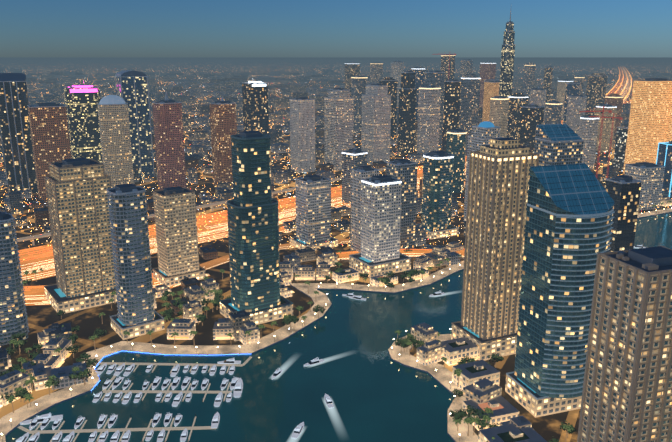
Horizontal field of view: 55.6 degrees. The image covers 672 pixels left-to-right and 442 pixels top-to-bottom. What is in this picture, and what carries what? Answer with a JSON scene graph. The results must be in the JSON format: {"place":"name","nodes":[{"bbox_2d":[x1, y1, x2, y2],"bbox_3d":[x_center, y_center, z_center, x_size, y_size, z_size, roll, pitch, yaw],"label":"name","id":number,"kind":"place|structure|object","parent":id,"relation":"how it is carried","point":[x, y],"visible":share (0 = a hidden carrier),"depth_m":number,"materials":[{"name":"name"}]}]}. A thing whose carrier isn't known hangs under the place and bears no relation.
{"place":"outdoors","nodes":[
{"label":"outdoors","id":0,"kind":"place"},
{"bbox_2d":[23,273,209,305],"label":"service road","id":1,"kind":"structure","parent":0,"point":[34,295],"depth_m":677.97,"materials":[{"name":"asphalt"}]},
{"bbox_2d":[199,239,350,269],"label":"road","id":2,"kind":"structure","parent":0,"point":[215,262],"depth_m":792.89,"materials":[{"name":"asphalt"}]},
{"bbox_2d":[18,67,631,280],"bbox_3d":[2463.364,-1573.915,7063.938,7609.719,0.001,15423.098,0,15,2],"label":"highway","id":3,"kind":"structure","parent":0,"point":[38,258],"depth_m":940.97,"materials":[{"name":"asphalt"}]},
{"bbox_2d":[0,60,670,267],"bbox_3d":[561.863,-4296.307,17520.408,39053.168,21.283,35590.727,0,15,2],"label":"city street lamps","id":4,"kind":"object","parent":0,"point":[321,110],"visible":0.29,"depth_m":16094.14,"materials":[{"name":"yellow"}]},
{"bbox_2d":[0,57,671,441],"bbox_3d":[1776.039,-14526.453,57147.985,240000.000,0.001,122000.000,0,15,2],"label":"ground","id":5,"kind":"structure","parent":0,"point":[90,321],"depth_m":1182.54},
{"bbox_2d":[0,212,28,345],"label":"skyscraper","id":6,"kind":"structure","parent":5,"relation":"on","point":[13,316],"depth_m":552.68,"materials":[{"name":"white"}]},
{"bbox_2d":[9,332,25,339],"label":"tree","id":7,"kind":"object","parent":5,"relation":"on","point":[18,336],"visible":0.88,"depth_m":553.26,"materials":[{"name":"green plant"}]},
{"bbox_2d":[0,73,37,192],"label":"skyscraper","id":8,"kind":"structure","parent":5,"relation":"on","point":[16,139],"depth_m":1144.23,"materials":[{"name":"blue glass"}]},
{"bbox_2d":[14,388,30,402],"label":"tree","id":9,"kind":"object","parent":5,"relation":"on","point":[21,394],"visible":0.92,"depth_m":462.22,"materials":[{"name":"green plant"}]},
{"bbox_2d":[0,328,55,366],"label":"villa","id":10,"kind":"object","parent":5,"relation":"on","point":[43,337],"visible":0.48,"depth_m":552.62,"materials":[{"name":"beige stone"}]},
{"bbox_2d":[27,99,71,203],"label":"skyscraper","id":11,"kind":"structure","parent":5,"relation":"on","point":[49,130],"depth_m":1075.86,"materials":[{"name":"brown"}]},
{"bbox_2d":[65,343,80,357],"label":"tree","id":12,"kind":"object","parent":5,"relation":"on","point":[72,348],"visible":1,"depth_m":531.59,"materials":[{"name":"green plant"}]},
{"bbox_2d":[44,154,116,313],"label":"beige tower","id":13,"kind":"structure","parent":5,"relation":"on","point":[77,202],"depth_m":631.89,"materials":[{"name":"beige stone"}]},
{"bbox_2d":[63,82,102,162],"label":"skyscraper","id":14,"kind":"structure","parent":5,"relation":"on","point":[81,101],"depth_m":1370.13,"materials":[{"name":"black"}]},
{"bbox_2d":[97,95,134,187],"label":"skyscraper","id":15,"kind":"structure","parent":5,"relation":"on","point":[114,128],"depth_m":1185.55,"materials":[{"name":"grey"}]},
{"bbox_2d":[114,70,154,177],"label":"skyscraper","id":16,"kind":"structure","parent":5,"relation":"on","point":[131,89],"depth_m":1293.93,"materials":[{"name":"blue"}]},
{"bbox_2d":[106,180,164,339],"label":"skyscraper","id":17,"kind":"structure","parent":5,"relation":"on","point":[137,315],"depth_m":565.35,"materials":[{"name":"white"}]},
{"bbox_2d":[152,92,186,189],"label":"skyscraper","id":18,"kind":"structure","parent":5,"relation":"on","point":[169,139],"depth_m":1164.26,"materials":[{"name":"brown"}]},
{"bbox_2d":[152,185,205,286],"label":"sand tower","id":19,"kind":"structure","parent":5,"relation":"on","point":[175,217],"depth_m":701.94,"materials":[{"name":"beige stone"}]},
{"bbox_2d":[209,96,236,186],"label":"skyscraper","id":20,"kind":"structure","parent":5,"relation":"on","point":[223,121],"depth_m":1206.14,"materials":[{"name":"brown"}]},
{"bbox_2d":[242,81,268,134],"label":"skyscraper","id":21,"kind":"structure","parent":5,"relation":"on","point":[255,105],"depth_m":1422.57,"materials":[{"name":"black"}]},
{"bbox_2d":[219,121,292,324],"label":"teal tower","id":22,"kind":"structure","parent":5,"relation":"on","point":[253,230],"depth_m":589.11,"materials":[{"name":"teal glass"}]},
{"bbox_2d":[289,96,315,172],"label":"skyscraper","id":23,"kind":"structure","parent":5,"relation":"on","point":[302,133],"depth_m":1369.23,"materials":[{"name":"white"}]},
{"bbox_2d":[0,72,615,340],"bbox_3d":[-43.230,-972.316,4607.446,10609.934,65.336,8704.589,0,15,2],"label":"city buildings","id":24,"kind":"structure","parent":5,"relation":"on","point":[238,319],"depth_m":2106.59,"materials":[{"name":"grey"}]},
{"bbox_2d":[289,175,337,250],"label":"grey tower","id":25,"kind":"structure","parent":5,"relation":"on","point":[313,210],"depth_m":829.32,"materials":[{"name":"white"}]},
{"bbox_2d":[16,84,613,244],"bbox_3d":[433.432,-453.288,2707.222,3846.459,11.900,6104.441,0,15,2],"label":"metro viaduct","id":26,"kind":"object","parent":5,"relation":"on","point":[33,237],"visible":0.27,"depth_m":1038.15,"materials":[{"name":"grey concrete"}]},
{"bbox_2d":[153,251,501,405],"bbox_3d":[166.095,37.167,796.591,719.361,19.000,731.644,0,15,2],"label":"low-rise buildings","id":27,"kind":"structure","parent":5,"relation":"on","point":[430,351],"depth_m":557.20,"materials":[{"name":"grey concrete"}]},
{"bbox_2d":[0,69,671,389],"bbox_3d":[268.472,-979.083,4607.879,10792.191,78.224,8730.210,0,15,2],"label":"city buildings","id":28,"kind":"structure","parent":5,"relation":"on","point":[201,148],"depth_m":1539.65,"materials":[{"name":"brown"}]},
{"bbox_2d":[0,196,671,428],"bbox_3d":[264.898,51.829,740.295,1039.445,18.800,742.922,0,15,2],"label":"low-rise buildings","id":29,"kind":"structure","parent":5,"relation":"on","point":[11,381],"depth_m":566.90,"materials":[{"name":"grey"}]},
{"bbox_2d":[0,71,671,314],"bbox_3d":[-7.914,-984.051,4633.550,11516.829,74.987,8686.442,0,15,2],"label":"city buildings","id":30,"kind":"structure","parent":5,"relation":"on","point":[41,216],"depth_m":1804.26,"materials":[{"name":"grey"}]},
{"bbox_2d":[0,208,671,441],"bbox_3d":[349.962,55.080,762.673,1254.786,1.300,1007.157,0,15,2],"label":"promenade","id":31,"kind":"structure","parent":5,"relation":"on","point":[440,374],"depth_m":545.13,"materials":[{"name":"grey"}]},
{"bbox_2d":[73,368,91,385],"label":"tree","id":32,"kind":"object","parent":31,"relation":"on","point":[78,375],"visible":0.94,"depth_m":483.50,"materials":[{"name":"green plant"}]},
{"bbox_2d":[85,357,98,371],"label":"tree","id":33,"kind":"object","parent":31,"relation":"on","point":[90,362],"visible":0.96,"depth_m":506.19,"materials":[{"name":"green plant"}]},
{"bbox_2d":[1,210,656,441],"bbox_3d":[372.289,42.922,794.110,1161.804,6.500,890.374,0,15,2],"label":"promenade lamps","id":34,"kind":"object","parent":31,"relation":"on","point":[274,341],"visible":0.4,"depth_m":539.81,"materials":[{"name":"grey"}]},
{"bbox_2d":[450,409,462,425],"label":"tree","id":35,"kind":"object","parent":31,"relation":"on","point":[455,415],"visible":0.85,"depth_m":431.81,"materials":[{"name":"green plant"}]},
{"bbox_2d":[459,405,476,424],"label":"tree","id":36,"kind":"object","parent":31,"relation":"on","point":[464,413],"visible":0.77,"depth_m":431.81,"materials":[{"name":"green plant"}]},
{"bbox_2d":[324,88,353,170],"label":"skyscraper","id":37,"kind":"structure","parent":5,"relation":"on","point":[338,120],"depth_m":1397.02,"materials":[{"name":"white"}]},
{"bbox_2d":[351,165,378,252],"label":"white tower","id":38,"kind":"structure","parent":5,"relation":"on","point":[359,173],"depth_m":794.63,"materials":[{"name":"white"}]},
{"bbox_2d":[361,83,390,164],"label":"skyscraper","id":39,"kind":"structure","parent":5,"relation":"on","point":[376,121],"depth_m":1472.10,"materials":[{"name":"white"}]},
{"bbox_2d":[336,248,464,261],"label":"street","id":40,"kind":"structure","parent":5,"relation":"on","point":[414,253],"depth_m":795.62,"materials":[{"name":"asphalt"}]},
{"bbox_2d":[386,159,417,247],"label":"skyscraper","id":41,"kind":"structure","parent":5,"relation":"on","point":[404,171],"depth_m":799.47,"materials":[{"name":"white"}]},
{"bbox_2d":[398,71,416,152],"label":"skyscraper","id":42,"kind":"structure","parent":5,"relation":"on","point":[407,115],"depth_m":1652.39,"materials":[{"name":"blue"}]},
{"bbox_2d":[424,70,444,147],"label":"skyscraper","id":43,"kind":"structure","parent":5,"relation":"on","point":[436,78],"depth_m":1708.69,"materials":[{"name":"white"}]},
{"bbox_2d":[415,151,458,238],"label":"teal tower","id":44,"kind":"structure","parent":5,"relation":"on","point":[437,182],"depth_m":881.43,"materials":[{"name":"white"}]},
{"bbox_2d":[332,268,546,441],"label":"low-rise buildings","id":45,"kind":"structure","parent":5,"relation":"on","point":[455,351],"depth_m":478.72,"materials":[{"name":"beige stone"}]},
{"bbox_2d":[442,79,460,151],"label":"tower","id":46,"kind":"structure","parent":5,"relation":"on","point":[452,99],"depth_m":1497.43,"materials":[{"name":"blue"}]},
{"bbox_2d":[459,74,480,155],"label":"tower","id":47,"kind":"structure","parent":5,"relation":"on","point":[469,100],"depth_m":1596.56,"materials":[{"name":"blue"}]},
{"bbox_2d":[471,408,492,421],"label":"tree","id":48,"kind":"object","parent":5,"relation":"on","point":[479,413],"visible":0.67,"depth_m":430.76,"materials":[{"name":"green plant"}]},
{"bbox_2d":[463,121,503,222],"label":"skyscraper","id":49,"kind":"structure","parent":5,"relation":"on","point":[484,132],"depth_m":921.24,"materials":[{"name":"white"}]},
{"bbox_2d":[482,79,499,121],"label":"skyscraper","id":50,"kind":"structure","parent":5,"relation":"on","point":[491,88],"depth_m":2226.56,"materials":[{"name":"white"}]},
{"bbox_2d":[451,138,539,360],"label":"beige tower","id":51,"kind":"structure","parent":5,"relation":"on","point":[498,185],"depth_m":522.00,"materials":[{"name":"beige stone"}]},
{"bbox_2d":[488,353,503,367],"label":"tree","id":52,"kind":"object","parent":5,"relation":"on","point":[497,357],"visible":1,"depth_m":514.18,"materials":[{"name":"green plant"}]},
{"bbox_2d":[489,96,508,137],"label":"tower","id":53,"kind":"structure","parent":5,"relation":"on","point":[499,109],"depth_m":1442.86,"materials":[{"name":"white"}]},
{"bbox_2d":[499,10,514,96],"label":"skyscraper","id":54,"kind":"structure","parent":5,"relation":"on","point":[507,66],"depth_m":1870.83,"materials":[{"name":"white"}]},
{"bbox_2d":[534,123,583,165],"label":"skyscraper","id":55,"kind":"structure","parent":5,"relation":"on","point":[558,144],"depth_m":719.39,"materials":[{"name":"blue glass"}]},
{"bbox_2d":[505,163,614,417],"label":"skyscraper","id":56,"kind":"structure","parent":5,"relation":"on","point":[569,218],"depth_m":433.43,"materials":[{"name":"blue glass"}]},
{"bbox_2d":[556,80,572,118],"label":"tower","id":57,"kind":"structure","parent":5,"relation":"on","point":[561,89],"depth_m":2559.08,"materials":[{"name":"white"}]},
{"bbox_2d":[574,75,584,94],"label":"tower","id":58,"kind":"structure","parent":5,"relation":"on","point":[579,79],"depth_m":2625.12,"materials":[{"name":"white"}]},
{"bbox_2d":[578,115,598,168],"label":"tower","id":59,"kind":"structure","parent":5,"relation":"on","point":[588,129],"depth_m":1414.30,"materials":[{"name":"white"}]},
{"bbox_2d":[579,106,611,175],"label":"tower crane","id":60,"kind":"object","parent":5,"relation":"on","point":[603,111],"visible":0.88,"depth_m":1132.20,"materials":[{"name":"red metal"}]},
{"bbox_2d":[585,73,607,114],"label":"tower","id":61,"kind":"structure","parent":5,"relation":"on","point":[596,88],"depth_m":2581.89,"materials":[{"name":"white"}]},
{"bbox_2d":[589,113,622,177],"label":"tower crane","id":62,"kind":"object","parent":5,"relation":"on","point":[621,118],"visible":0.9,"depth_m":1231.27,"materials":[{"name":"red metal"}]},
{"bbox_2d":[613,125,628,171],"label":"dark tower","id":63,"kind":"structure","parent":5,"relation":"on","point":[620,146],"depth_m":1385.28,"materials":[{"name":"black"}]},
{"bbox_2d":[605,166,641,251],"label":"tower","id":64,"kind":"structure","parent":5,"relation":"on","point":[623,191],"depth_m":637.58,"materials":[{"name":"black glass"}]},
{"bbox_2d":[624,159,664,209],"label":"white tower","id":65,"kind":"structure","parent":5,"relation":"on","point":[649,175],"depth_m":1043.66,"materials":[{"name":"white"}]},
{"bbox_2d":[623,73,671,173],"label":"orange tower","id":66,"kind":"structure","parent":5,"relation":"on","point":[649,114],"depth_m":1306.68,"materials":[{"name":"beige stone"}]},
{"bbox_2d":[666,100,671,141],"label":"orange tower","id":67,"kind":"structure","parent":5,"relation":"on","point":[669,135],"depth_m":1297.16,"materials":[{"name":"beige stone"}]},
{"bbox_2d":[0,0,671,56],"label":"sky","id":68,"kind":"structure","parent":0,"point":[28,28],"materials":[{"name":"blue"}]},
{"bbox_2d":[5,212,671,441],"bbox_3d":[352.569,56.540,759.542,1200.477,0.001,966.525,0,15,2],"label":"marina water","id":69,"kind":"structure","parent":0,"point":[367,384],"depth_m":486.83,"materials":[{"name":"teal liquid"}]},
{"bbox_2d":[20,412,62,424],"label":"boat","id":70,"kind":"object","parent":69,"relation":"on","point":[41,418],"visible":0.77,"depth_m":440.05,"materials":[{"name":"white plastic"}]},
{"bbox_2d":[97,414,106,427],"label":"boat","id":71,"kind":"object","parent":69,"relation":"on","point":[101,420],"visible":1,"depth_m":438.80,"materials":[{"name":"white plastic"}]},
{"bbox_2d":[108,415,117,428],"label":"boat","id":72,"kind":"object","parent":69,"relation":"on","point":[112,420],"visible":0.96,"depth_m":438.15,"materials":[{"name":"white plastic"}]},
{"bbox_2d":[112,376,123,389],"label":"boat","id":73,"kind":"object","parent":69,"relation":"on","point":[117,381],"visible":1,"depth_m":489.70,"materials":[{"name":"white plastic"}]},
{"bbox_2d":[121,430,130,441],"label":"boat","id":74,"kind":"object","parent":69,"relation":"on","point":[126,436],"visible":1,"depth_m":418.39,"materials":[{"name":"white plastic"}]},
{"bbox_2d":[18,356,251,441],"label":"marina pontoons","id":75,"kind":"object","parent":69,"relation":"on","point":[77,431],"visible":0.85,"depth_m":467.87,"materials":[{"name":"beige wood"}]},
{"bbox_2d":[152,414,161,427],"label":"boat","id":76,"kind":"object","parent":69,"relation":"on","point":[156,419],"visible":1,"depth_m":439.34,"materials":[{"name":"white plastic"}]},
{"bbox_2d":[171,376,180,389],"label":"boat","id":77,"kind":"object","parent":69,"relation":"on","point":[175,382],"visible":0.98,"depth_m":489.70,"materials":[{"name":"white plastic"}]},
{"bbox_2d":[172,391,182,406],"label":"boat","id":78,"kind":"object","parent":69,"relation":"on","point":[177,399],"visible":1,"depth_m":464.81,"materials":[{"name":"white plastic"}]},
{"bbox_2d":[181,376,190,389],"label":"boat","id":79,"kind":"object","parent":69,"relation":"on","point":[186,381],"visible":1,"depth_m":489.70,"materials":[{"name":"white plastic"}]},
{"bbox_2d":[211,412,219,427],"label":"boat","id":80,"kind":"object","parent":69,"relation":"on","point":[215,420],"visible":0.98,"depth_m":437.45,"materials":[{"name":"white plastic"}]},
{"bbox_2d":[214,392,222,406],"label":"boat","id":81,"kind":"object","parent":69,"relation":"on","point":[218,400],"visible":1,"depth_m":464.43,"materials":[{"name":"white plastic"}]},
{"bbox_2d":[217,358,240,363],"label":"boat","id":82,"kind":"object","parent":69,"relation":"on","point":[230,361],"visible":0.98,"depth_m":523.32,"materials":[{"name":"white plastic"}]},
{"bbox_2d":[233,378,242,397],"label":"boat","id":83,"kind":"object","parent":69,"relation":"on","point":[238,388],"visible":0.96,"depth_m":479.13,"materials":[{"name":"white plastic"}]},
{"bbox_2d":[291,422,303,438],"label":"boat","id":84,"kind":"object","parent":69,"relation":"on","point":[298,429],"visible":0.98,"depth_m":425.85,"materials":[{"name":"white plastic"}]},
{"bbox_2d":[304,357,324,366],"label":"boat","id":85,"kind":"object","parent":69,"relation":"on","point":[314,361],"visible":0.96,"depth_m":522.44,"materials":[{"name":"white plastic"}]},
{"bbox_2d":[324,393,333,408],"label":"boat","id":86,"kind":"object","parent":69,"relation":"on","point":[329,402],"visible":0.96,"depth_m":462.43,"materials":[{"name":"white plastic"}]},
{"bbox_2d":[345,62,359,97],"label":"tower","id":87,"kind":"structure","parent":0,"point":[352,69],"depth_m":3254.01,"materials":[{"name":"white"}]},
{"bbox_2d":[342,147,366,203],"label":"tower","id":88,"kind":"structure","parent":0,"point":[353,158],"depth_m":1082.46,"materials":[{"name":"white"}]},
{"bbox_2d":[351,76,367,135],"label":"tower","id":89,"kind":"structure","parent":0,"point":[358,86],"depth_m":2006.09,"materials":[{"name":"blue"}]},
{"bbox_2d":[370,62,382,84],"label":"tower","id":90,"kind":"structure","parent":0,"point":[376,72],"depth_m":3124.37,"materials":[{"name":"white"}]},
{"bbox_2d":[349,173,410,277],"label":"white tower","id":91,"kind":"structure","parent":0,"point":[380,254],"depth_m":734.65,"materials":[{"name":"white"}]},
{"bbox_2d":[379,77,396,137],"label":"tower","id":92,"kind":"structure","parent":0,"point":[391,82],"depth_m":1942.80,"materials":[{"name":"white"}]},
{"bbox_2d":[390,60,403,106],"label":"tower","id":93,"kind":"structure","parent":0,"point":[397,67],"depth_m":3121.12,"materials":[{"name":"white"}]},
{"bbox_2d":[411,63,424,119],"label":"tower","id":94,"kind":"structure","parent":0,"point":[419,75],"depth_m":2089.96,"materials":[{"name":"blue"}]},
{"bbox_2d":[417,83,440,153],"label":"tower","id":95,"kind":"structure","parent":0,"point":[428,118],"depth_m":1568.56,"materials":[{"name":"white"}]},
{"bbox_2d":[441,54,454,108],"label":"tower","id":96,"kind":"structure","parent":0,"point":[447,60],"depth_m":3029.82,"materials":[{"name":"white"}]},
{"bbox_2d":[446,124,466,192],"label":"tower","id":97,"kind":"structure","parent":0,"point":[456,142],"depth_m":1163.64,"materials":[{"name":"blue"}]},
{"bbox_2d":[460,59,472,80],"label":"tower","id":98,"kind":"structure","parent":0,"point":[466,66],"depth_m":2950.83,"materials":[{"name":"white"}]},
{"bbox_2d":[479,61,495,108],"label":"tower","id":99,"kind":"structure","parent":0,"point":[488,71],"depth_m":2960.44,"materials":[{"name":"white"}]},
{"bbox_2d":[507,93,527,138],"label":"tower","id":100,"kind":"structure","parent":0,"point":[517,101],"depth_m":1739.72,"materials":[{"name":"blue"}]},
{"bbox_2d":[523,63,535,104],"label":"tower","id":101,"kind":"structure","parent":0,"point":[529,77],"depth_m":2815.38,"materials":[{"name":"white"}]},
{"bbox_2d":[518,103,544,152],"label":"tower","id":102,"kind":"structure","parent":0,"point":[531,116],"depth_m":1412.61,"materials":[{"name":"blue"}]},
{"bbox_2d":[529,87,545,123],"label":"tower","id":103,"kind":"structure","parent":0,"point":[538,96],"depth_m":1939.52,"materials":[{"name":"white"}]},
{"bbox_2d":[543,66,552,104],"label":"tower","id":104,"kind":"structure","parent":0,"point":[547,81],"depth_m":2812.06,"materials":[{"name":"white"}]},
{"bbox_2d":[544,101,562,123],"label":"tower","id":105,"kind":"structure","parent":0,"point":[553,112],"depth_m":1639.24,"materials":[{"name":"white"}]},
{"bbox_2d":[563,82,579,123],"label":"tower","id":106,"kind":"structure","parent":0,"point":[572,88],"depth_m":2087.33,"materials":[{"name":"white"}]},
{"bbox_2d":[566,95,586,134],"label":"tower","id":107,"kind":"structure","parent":0,"point":[576,104],"depth_m":1758.46,"materials":[{"name":"white"}]},
{"bbox_2d":[595,103,616,151],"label":"tower","id":108,"kind":"structure","parent":0,"point":[605,139],"depth_m":1679.27,"materials":[{"name":"white"}]},
{"bbox_2d":[604,93,622,132],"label":"tower","id":109,"kind":"structure","parent":0,"point":[613,99],"depth_m":1924.28,"materials":[{"name":"white"}]},
{"bbox_2d":[577,240,671,441],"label":"tower","id":110,"kind":"structure","parent":0,"point":[627,390],"depth_m":332.54,"materials":[{"name":"beige concrete"}]},
{"bbox_2d":[656,141,671,198],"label":"blue tower","id":111,"kind":"structure","parent":0,"point":[664,154],"depth_m":1098.36,"materials":[{"name":"blue glass"}]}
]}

